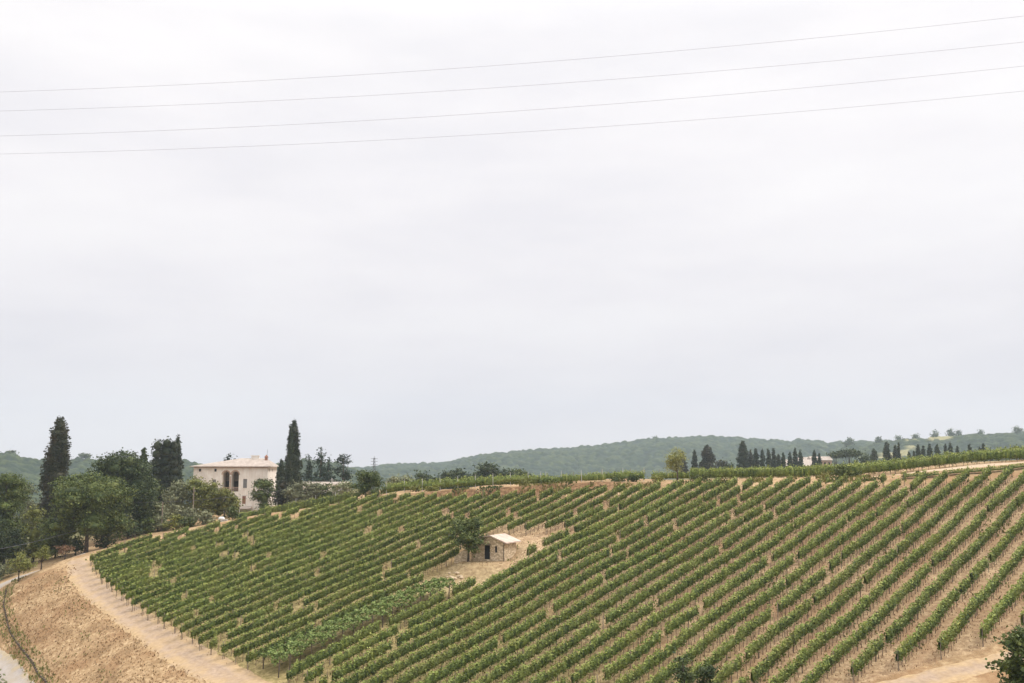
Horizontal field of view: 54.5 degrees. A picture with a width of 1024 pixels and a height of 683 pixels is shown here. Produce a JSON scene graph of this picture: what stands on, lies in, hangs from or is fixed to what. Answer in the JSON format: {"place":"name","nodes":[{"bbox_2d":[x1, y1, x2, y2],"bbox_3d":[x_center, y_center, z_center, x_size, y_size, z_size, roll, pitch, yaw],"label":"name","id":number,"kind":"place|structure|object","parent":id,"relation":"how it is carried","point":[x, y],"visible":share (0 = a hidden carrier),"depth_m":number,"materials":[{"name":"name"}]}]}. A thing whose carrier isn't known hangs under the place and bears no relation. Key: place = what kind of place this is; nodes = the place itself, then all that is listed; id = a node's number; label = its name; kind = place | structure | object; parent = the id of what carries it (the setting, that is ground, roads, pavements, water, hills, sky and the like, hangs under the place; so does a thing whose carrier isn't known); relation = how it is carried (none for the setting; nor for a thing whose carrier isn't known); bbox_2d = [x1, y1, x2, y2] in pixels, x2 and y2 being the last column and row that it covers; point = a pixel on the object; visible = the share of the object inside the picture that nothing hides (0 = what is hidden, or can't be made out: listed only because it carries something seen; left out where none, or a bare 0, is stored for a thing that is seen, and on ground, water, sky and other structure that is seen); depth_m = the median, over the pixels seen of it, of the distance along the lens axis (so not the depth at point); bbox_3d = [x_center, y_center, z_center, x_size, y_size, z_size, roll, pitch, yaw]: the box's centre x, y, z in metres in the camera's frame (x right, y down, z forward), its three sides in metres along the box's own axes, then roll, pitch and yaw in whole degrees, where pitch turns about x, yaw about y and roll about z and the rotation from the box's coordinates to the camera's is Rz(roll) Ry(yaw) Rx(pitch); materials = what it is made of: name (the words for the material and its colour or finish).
{"place":"outdoors","nodes":[
{"label":"outdoors","id":0,"kind":"place"},
{"bbox_2d":[0,552,87,682],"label":"gravel road","id":1,"kind":"structure","parent":0,"point":[11,670],"depth_m":121.56,"materials":[{"name":"grey gravel"}]},
{"bbox_2d":[66,556,270,682],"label":"dirt track","id":2,"kind":"structure","parent":0,"point":[185,653],"depth_m":117.90,"materials":[{"name":"beige soil"}]},
{"bbox_2d":[0,451,392,515],"bbox_3d":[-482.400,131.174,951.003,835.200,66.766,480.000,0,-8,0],"label":"wooded hill","id":3,"kind":"structure","parent":0,"point":[25,467],"depth_m":979.45,"materials":[{"name":"green plant"}]},
{"bbox_2d":[0,460,1023,682],"bbox_3d":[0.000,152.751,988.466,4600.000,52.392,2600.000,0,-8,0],"label":"ground","id":4,"kind":"structure","parent":0,"point":[268,673],"depth_m":116.76,"materials":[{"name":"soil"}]},
{"bbox_2d":[0,526,31,565],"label":"broadleaf tree","id":5,"kind":"object","parent":4,"relation":"on","point":[14,540],"visible":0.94,"depth_m":164.27,"materials":[{"name":"green plant"}]},
{"bbox_2d":[0,472,34,563],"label":"broadleaf tree","id":6,"kind":"object","parent":4,"relation":"on","point":[14,496],"visible":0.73,"depth_m":174.63,"materials":[{"name":"green plant"}]},
{"bbox_2d":[5,551,37,581],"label":"young tree","id":7,"kind":"object","parent":4,"relation":"on","point":[23,565],"visible":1,"depth_m":147.65,"materials":[{"name":"green plant"}]},
{"bbox_2d":[0,576,58,682],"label":"green weeds","id":8,"kind":"object","parent":4,"relation":"on","point":[20,639],"visible":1,"depth_m":128.12,"materials":[{"name":"green plant"}]},
{"bbox_2d":[18,504,46,562],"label":"broadleaf tree","id":9,"kind":"object","parent":4,"relation":"on","point":[33,534],"visible":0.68,"depth_m":168.65,"materials":[{"name":"green plant"}]},
{"bbox_2d":[32,415,71,539],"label":"cypress tree","id":10,"kind":"object","parent":4,"relation":"on","point":[56,463],"visible":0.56,"depth_m":189.17,"materials":[{"name":"green plant"}]},
{"bbox_2d":[31,530,73,557],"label":"broadleaf tree","id":11,"kind":"object","parent":4,"relation":"on","point":[52,543],"visible":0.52,"depth_m":166.39,"materials":[{"name":"green plant"}]},
{"bbox_2d":[31,470,136,552],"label":"oak tree","id":12,"kind":"object","parent":4,"relation":"on","point":[83,500],"visible":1,"depth_m":163.38,"materials":[{"name":"green plant"}]},
{"bbox_2d":[0,565,207,682],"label":"dry grass","id":13,"kind":"structure","parent":4,"relation":"on","point":[119,662],"depth_m":123.65,"materials":[{"name":"beige plant"}]},
{"bbox_2d":[89,533,152,565],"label":"vine row","id":14,"kind":"object","parent":4,"relation":"on","point":[121,545],"visible":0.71,"depth_m":150.44,"materials":[{"name":"green plant"}]},
{"bbox_2d":[86,447,161,536],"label":"oak tree","id":15,"kind":"object","parent":4,"relation":"on","point":[129,466],"visible":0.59,"depth_m":184.59,"materials":[{"name":"green plant"}]},
{"bbox_2d":[94,526,188,564],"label":"vine row","id":16,"kind":"object","parent":4,"relation":"on","point":[181,532],"visible":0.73,"depth_m":150.71,"materials":[{"name":"green plant"}]},
{"bbox_2d":[94,519,220,574],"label":"vine row","id":17,"kind":"object","parent":4,"relation":"on","point":[216,524],"visible":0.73,"depth_m":149.34,"materials":[{"name":"green plant"}]},
{"bbox_2d":[148,501,174,531],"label":"olive tree","id":18,"kind":"object","parent":4,"relation":"on","point":[157,519],"visible":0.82,"depth_m":184.83,"materials":[{"name":"green plant"}]},
{"bbox_2d":[148,436,181,504],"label":"cypress tree","id":19,"kind":"object","parent":4,"relation":"on","point":[165,455],"visible":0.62,"depth_m":228.94,"materials":[{"name":"green plant"}]},
{"bbox_2d":[99,514,247,575],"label":"vine row","id":20,"kind":"object","parent":4,"relation":"on","point":[163,547],"visible":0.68,"depth_m":148.67,"materials":[{"name":"green plant"}]},
{"bbox_2d":[161,479,198,520],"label":"olive tree","id":21,"kind":"object","parent":4,"relation":"on","point":[178,487],"visible":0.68,"depth_m":201.67,"materials":[{"name":"green plant"}]},
{"bbox_2d":[100,510,271,583],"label":"vine row","id":22,"kind":"object","parent":4,"relation":"on","point":[193,542],"visible":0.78,"depth_m":147.62,"materials":[{"name":"green plant"}]},
{"bbox_2d":[183,475,218,512],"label":"broadleaf tree","id":23,"kind":"object","parent":4,"relation":"on","point":[195,482],"visible":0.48,"depth_m":202.60,"materials":[{"name":"green plant"}]},
{"bbox_2d":[105,506,298,587],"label":"vine row","id":24,"kind":"object","parent":4,"relation":"on","point":[219,539],"visible":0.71,"depth_m":147.95,"materials":[{"name":"green plant"}]},
{"bbox_2d":[194,478,226,517],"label":"broadleaf tree","id":25,"kind":"object","parent":4,"relation":"on","point":[211,500],"visible":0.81,"depth_m":200.06,"materials":[{"name":"green plant"}]},
{"bbox_2d":[110,501,329,591],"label":"vine row","id":26,"kind":"object","parent":4,"relation":"on","point":[190,554],"visible":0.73,"depth_m":145.92,"materials":[{"name":"green plant"}]},
{"bbox_2d":[208,487,245,516],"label":"broadleaf tree","id":27,"kind":"object","parent":4,"relation":"on","point":[229,501],"visible":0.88,"depth_m":199.58,"materials":[{"name":"green plant"}]},
{"bbox_2d":[190,449,278,511],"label":"villa","id":28,"kind":"object","parent":4,"relation":"on","point":[238,476],"visible":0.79,"depth_m":234.44,"materials":[{"name":"beige paint"}]},
{"bbox_2d":[115,496,356,595],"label":"vine row","id":29,"kind":"object","parent":4,"relation":"on","point":[284,525],"visible":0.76,"depth_m":145.85,"materials":[{"name":"green plant"}]},
{"bbox_2d":[120,493,376,600],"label":"vine row","id":30,"kind":"object","parent":4,"relation":"on","point":[211,558],"visible":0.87,"depth_m":144.38,"materials":[{"name":"green plant"}]},
{"bbox_2d":[126,491,396,605],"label":"vine row","id":31,"kind":"object","parent":4,"relation":"on","point":[194,571],"visible":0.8,"depth_m":143.06,"materials":[{"name":"green plant"}]},
{"bbox_2d":[246,478,277,508],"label":"broadleaf tree","id":32,"kind":"object","parent":4,"relation":"on","point":[262,497],"visible":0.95,"depth_m":208.69,"materials":[{"name":"green plant"}]},
{"bbox_2d":[130,491,410,610],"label":"vine row","id":33,"kind":"object","parent":4,"relation":"on","point":[210,572],"visible":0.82,"depth_m":141.23,"materials":[{"name":"green plant"}]},
{"bbox_2d":[140,491,424,614],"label":"vine row","id":34,"kind":"object","parent":4,"relation":"on","point":[255,560],"visible":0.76,"depth_m":139.85,"materials":[{"name":"green plant"}]},
{"bbox_2d":[285,424,295,496],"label":"cypress tree","id":35,"kind":"object","parent":4,"relation":"on","point":[290,467],"visible":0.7,"depth_m":231.98,"materials":[{"name":"green plant"}]},
{"bbox_2d":[146,491,436,620],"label":"vine row","id":36,"kind":"object","parent":4,"relation":"on","point":[327,539],"visible":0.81,"depth_m":139.04,"materials":[{"name":"green plant"}]},
{"bbox_2d":[284,418,303,483],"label":"cypress tree","id":37,"kind":"object","parent":4,"relation":"on","point":[298,465],"visible":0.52,"depth_m":234.17,"materials":[{"name":"green plant"}]},
{"bbox_2d":[238,491,350,517],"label":"vine row","id":38,"kind":"object","parent":4,"relation":"on","point":[319,500],"visible":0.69,"depth_m":175.00,"materials":[{"name":"green plant"}]},
{"bbox_2d":[280,479,316,503],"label":"olive tree","id":39,"kind":"object","parent":4,"relation":"on","point":[297,493],"visible":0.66,"depth_m":208.59,"materials":[{"name":"green plant"}]},
{"bbox_2d":[156,491,452,623],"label":"vine row","id":40,"kind":"object","parent":4,"relation":"on","point":[269,568],"visible":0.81,"depth_m":136.18,"materials":[{"name":"green plant"}]},
{"bbox_2d":[162,492,467,628],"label":"vine row","id":41,"kind":"object","parent":4,"relation":"on","point":[291,567],"visible":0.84,"depth_m":134.79,"materials":[{"name":"green plant"}]},
{"bbox_2d":[307,447,331,481],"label":"conifer tree","id":42,"kind":"object","parent":4,"relation":"on","point":[321,468],"visible":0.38,"depth_m":259.46,"materials":[{"name":"green plant"}]},
{"bbox_2d":[172,490,485,633],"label":"vine row","id":43,"kind":"object","parent":4,"relation":"on","point":[319,562],"visible":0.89,"depth_m":133.36,"materials":[{"name":"green plant"}]},
{"bbox_2d":[245,573,423,669],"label":"vine row","id":44,"kind":"object","parent":4,"relation":"on","point":[357,605],"visible":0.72,"depth_m":115.75,"materials":[{"name":"green plant"}]},
{"bbox_2d":[179,488,500,638],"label":"vine row","id":45,"kind":"object","parent":4,"relation":"on","point":[218,612],"visible":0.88,"depth_m":132.14,"materials":[{"name":"green plant"}]},
{"bbox_2d":[332,454,353,481],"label":"pine tree","id":46,"kind":"object","parent":4,"relation":"on","point":[345,475],"visible":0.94,"depth_m":253.48,"materials":[{"name":"green plant"}]},
{"bbox_2d":[233,545,459,664],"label":"vine row","id":47,"kind":"object","parent":4,"relation":"on","point":[350,599],"visible":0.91,"depth_m":118.59,"materials":[{"name":"green plant"}]},
{"bbox_2d":[190,489,517,642],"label":"vine row","id":48,"kind":"object","parent":4,"relation":"on","point":[270,598],"visible":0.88,"depth_m":129.96,"materials":[{"name":"green plant"}]},
{"bbox_2d":[260,576,455,677],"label":"grapevine row","id":49,"kind":"object","parent":4,"relation":"on","point":[294,642],"visible":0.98,"depth_m":112.29,"materials":[{"name":"green plant"}]},
{"bbox_2d":[347,469,385,499],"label":"broadleaf tree","id":50,"kind":"object","parent":4,"relation":"on","point":[368,481],"visible":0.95,"depth_m":166.98,"materials":[{"name":"green plant"}]},
{"bbox_2d":[198,487,535,650],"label":"vine row","id":51,"kind":"object","parent":4,"relation":"on","point":[296,596],"visible":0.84,"depth_m":128.01,"materials":[{"name":"green plant"}]},
{"bbox_2d":[208,487,553,654],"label":"vine row","id":52,"kind":"object","parent":4,"relation":"on","point":[315,597],"visible":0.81,"depth_m":126.38,"materials":[{"name":"green plant"}]},
{"bbox_2d":[286,576,476,682],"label":"vine row","id":53,"kind":"object","parent":4,"relation":"on","point":[342,645],"visible":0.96,"depth_m":109.41,"materials":[{"name":"green plant"}]},
{"bbox_2d":[221,485,571,658],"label":"vine row","id":54,"kind":"object","parent":4,"relation":"on","point":[287,619],"visible":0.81,"depth_m":125.22,"materials":[{"name":"green plant"}]},
{"bbox_2d":[385,473,547,493],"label":"vine row","id":55,"kind":"object","parent":4,"relation":"on","point":[490,481],"visible":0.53,"depth_m":177.28,"materials":[{"name":"green plant"}]},
{"bbox_2d":[443,517,490,561],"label":"fig tree","id":56,"kind":"object","parent":4,"relation":"on","point":[466,538],"visible":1,"depth_m":130.59,"materials":[{"name":"green plant"}]},
{"bbox_2d":[385,472,556,493],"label":"vine row","id":57,"kind":"object","parent":4,"relation":"on","point":[464,482],"visible":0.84,"depth_m":173.35,"materials":[{"name":"green plant"}]},
{"bbox_2d":[303,479,682,682],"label":"vine row","id":58,"kind":"object","parent":4,"relation":"on","point":[492,581],"visible":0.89,"depth_m":120.14,"materials":[{"name":"green plant"}]},
{"bbox_2d":[471,533,520,560],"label":"stone hut","id":59,"kind":"object","parent":4,"relation":"on","point":[501,547],"visible":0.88,"depth_m":131.91,"materials":[{"name":"stone"}]},
{"bbox_2d":[317,476,702,682],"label":"vine row","id":60,"kind":"object","parent":4,"relation":"on","point":[408,635],"visible":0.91,"depth_m":117.96,"materials":[{"name":"green plant"}]},
{"bbox_2d":[332,475,720,682],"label":"vine row","id":61,"kind":"object","parent":4,"relation":"on","point":[373,668],"visible":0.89,"depth_m":116.27,"materials":[{"name":"green plant"}]},
{"bbox_2d":[507,485,588,534],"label":"vine row","id":62,"kind":"object","parent":4,"relation":"on","point":[545,509],"visible":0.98,"depth_m":146.86,"materials":[{"name":"green plant"}]},
{"bbox_2d":[361,476,737,682],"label":"vine row","id":63,"kind":"object","parent":4,"relation":"on","point":[462,633],"visible":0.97,"depth_m":115.90,"materials":[{"name":"green plant"}]},
{"bbox_2d":[85,476,1023,682],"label":"green weeds","id":64,"kind":"object","parent":4,"relation":"on","point":[409,572],"visible":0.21,"depth_m":116.44,"materials":[{"name":"green plant"}]},
{"bbox_2d":[524,485,607,533],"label":"vine row","id":65,"kind":"object","parent":4,"relation":"on","point":[567,507],"visible":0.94,"depth_m":146.33,"materials":[{"name":"green plant"}]},
{"bbox_2d":[387,476,753,682],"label":"vine row","id":66,"kind":"object","parent":4,"relation":"on","point":[478,638],"visible":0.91,"depth_m":114.99,"materials":[{"name":"green plant"}]},
{"bbox_2d":[544,483,625,534],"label":"vine row","id":67,"kind":"object","parent":4,"relation":"on","point":[584,507],"visible":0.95,"depth_m":146.58,"materials":[{"name":"green plant"}]},
{"bbox_2d":[414,475,772,682],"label":"vine row","id":68,"kind":"object","parent":4,"relation":"on","point":[457,664],"visible":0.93,"depth_m":115.28,"materials":[{"name":"green plant"}]},
{"bbox_2d":[526,481,660,555],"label":"vine row","id":69,"kind":"object","parent":4,"relation":"on","point":[549,540],"visible":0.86,"depth_m":140.43,"materials":[{"name":"green plant"}]},
{"bbox_2d":[540,469,660,483],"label":"vine row","id":70,"kind":"object","parent":4,"relation":"on","point":[592,477],"visible":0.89,"depth_m":168.61,"materials":[{"name":"green plant"}]},
{"bbox_2d":[563,481,643,528],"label":"vine row","id":71,"kind":"object","parent":4,"relation":"on","point":[633,489],"visible":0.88,"depth_m":144.98,"materials":[{"name":"green plant"}]},
{"bbox_2d":[443,474,792,682],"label":"vine row","id":72,"kind":"object","parent":4,"relation":"on","point":[491,659],"visible":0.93,"depth_m":114.02,"materials":[{"name":"green plant"}]},
{"bbox_2d":[551,469,689,482],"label":"vine row","id":73,"kind":"object","parent":4,"relation":"on","point":[670,475],"visible":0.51,"depth_m":173.47,"materials":[{"name":"green plant"}]},
{"bbox_2d":[471,475,810,682],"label":"vine row","id":74,"kind":"object","parent":4,"relation":"on","point":[548,641],"visible":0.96,"depth_m":113.56,"materials":[{"name":"green plant"}]},
{"bbox_2d":[393,471,918,503],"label":"bank weeds","id":75,"kind":"object","parent":4,"relation":"on","point":[758,480],"visible":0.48,"depth_m":158.92,"materials":[{"name":"green plant"}]},
{"bbox_2d":[496,475,830,682],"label":"vine row","id":76,"kind":"object","parent":4,"relation":"on","point":[545,660],"visible":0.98,"depth_m":112.74,"materials":[{"name":"green plant"}]},
{"bbox_2d":[663,448,686,479],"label":"round tree","id":77,"kind":"object","parent":4,"relation":"on","point":[674,459],"visible":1,"depth_m":166.94,"materials":[{"name":"green plant"}]},
{"bbox_2d":[529,473,848,682],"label":"vine row","id":78,"kind":"object","parent":4,"relation":"on","point":[595,643],"visible":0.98,"depth_m":112.28,"materials":[{"name":"green plant"}]},
{"bbox_2d":[670,651,721,682],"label":"foreground tree","id":79,"kind":"object","parent":4,"relation":"on","point":[707,673],"visible":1,"depth_m":59.75,"materials":[{"name":"green plant"}]},
{"bbox_2d":[552,474,866,682],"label":"vine row","id":80,"kind":"object","parent":4,"relation":"on","point":[650,622],"visible":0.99,"depth_m":111.06,"materials":[{"name":"green plant"}]},
{"bbox_2d":[581,473,886,682],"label":"vine row","id":81,"kind":"object","parent":4,"relation":"on","point":[613,669],"visible":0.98,"depth_m":111.00,"materials":[{"name":"green plant"}]},
{"bbox_2d":[615,471,907,682],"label":"vine row","id":82,"kind":"object","parent":4,"relation":"on","point":[682,638],"visible":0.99,"depth_m":109.47,"materials":[{"name":"green plant"}]},
{"bbox_2d":[644,468,927,682],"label":"vine row","id":83,"kind":"object","parent":4,"relation":"on","point":[665,673],"visible":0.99,"depth_m":110.28,"materials":[{"name":"green plant"}]},
{"bbox_2d":[675,469,948,682],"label":"vine row","id":84,"kind":"object","parent":4,"relation":"on","point":[764,617],"visible":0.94,"depth_m":110.54,"materials":[{"name":"green plant"}]},
{"bbox_2d":[708,467,970,682],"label":"vine row","id":85,"kind":"object","parent":4,"relation":"on","point":[795,615],"visible":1,"depth_m":108.92,"materials":[{"name":"green plant"}]},
{"bbox_2d":[690,448,1023,479],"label":"vine row","id":86,"kind":"object","parent":4,"relation":"on","point":[902,464],"visible":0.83,"depth_m":157.47,"materials":[{"name":"green plant"}]},
{"bbox_2d":[690,446,1023,478],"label":"vine row","id":87,"kind":"object","parent":4,"relation":"on","point":[944,454],"visible":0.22,"depth_m":160.48,"materials":[{"name":"green plant"}]},
{"bbox_2d":[693,445,1023,479],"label":"vine row","id":88,"kind":"object","parent":4,"relation":"on","point":[856,464],"visible":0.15,"depth_m":163.73,"materials":[{"name":"green plant"}]},
{"bbox_2d":[733,465,992,682],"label":"vine row","id":89,"kind":"object","parent":4,"relation":"on","point":[779,650],"visible":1,"depth_m":107.55,"materials":[{"name":"green plant"}]},
{"bbox_2d":[766,464,1014,682],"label":"vine row","id":90,"kind":"object","parent":4,"relation":"on","point":[837,628],"visible":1,"depth_m":107.22,"materials":[{"name":"green plant"}]},
{"bbox_2d":[799,469,1023,682],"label":"vine row","id":91,"kind":"object","parent":4,"relation":"on","point":[843,647],"visible":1,"depth_m":105.33,"materials":[{"name":"green plant"}]},
{"bbox_2d":[848,492,1023,682],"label":"vine row","id":92,"kind":"object","parent":4,"relation":"on","point":[899,624],"visible":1,"depth_m":104.04,"materials":[{"name":"green plant"}]},
{"bbox_2d":[892,463,1023,477],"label":"vine row","id":93,"kind":"object","parent":4,"relation":"on","point":[994,468],"visible":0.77,"depth_m":146.35,"materials":[{"name":"green plant"}]},
{"bbox_2d":[893,513,1023,670],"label":"vine row","id":94,"kind":"object","parent":4,"relation":"on","point":[919,634],"visible":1,"depth_m":102.45,"materials":[{"name":"green plant"}]},
{"bbox_2d":[937,541,1023,659],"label":"vine row","id":95,"kind":"object","parent":4,"relation":"on","point":[980,598],"visible":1,"depth_m":100.78,"materials":[{"name":"green plant"}]},
{"bbox_2d":[978,572,1023,646],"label":"vine row","id":96,"kind":"object","parent":4,"relation":"on","point":[1009,599],"visible":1,"depth_m":98.42,"materials":[{"name":"green plant"}]},
{"bbox_2d":[985,625,1023,682],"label":"foreground tree","id":97,"kind":"object","parent":4,"relation":"on","point":[1012,666],"visible":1,"depth_m":55.91,"materials":[{"name":"green plant"}]},
{"bbox_2d":[0,0,1023,466],"label":"sky","id":98,"kind":"structure","parent":0,"point":[831,274],"materials":[{"name":"white"}]},
{"bbox_2d":[351,435,891,481],"bbox_3d":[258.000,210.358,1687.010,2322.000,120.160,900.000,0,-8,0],"label":"wooded hill","id":99,"kind":"structure","parent":0,"point":[646,455],"depth_m":1622.07,"materials":[{"name":"green plant"}]},
{"bbox_2d":[822,431,1023,465],"bbox_3d":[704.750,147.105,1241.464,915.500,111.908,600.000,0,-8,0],"label":"wooded hill","id":100,"kind":"structure","parent":0,"point":[992,441],"depth_m":1231.79,"materials":[{"name":"green plant"}]},
{"bbox_2d":[877,651,1020,682],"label":"vineyard edge track","id":101,"kind":"structure","parent":0,"point":[960,671],"depth_m":89.76,"materials":[{"name":"beige soil"}]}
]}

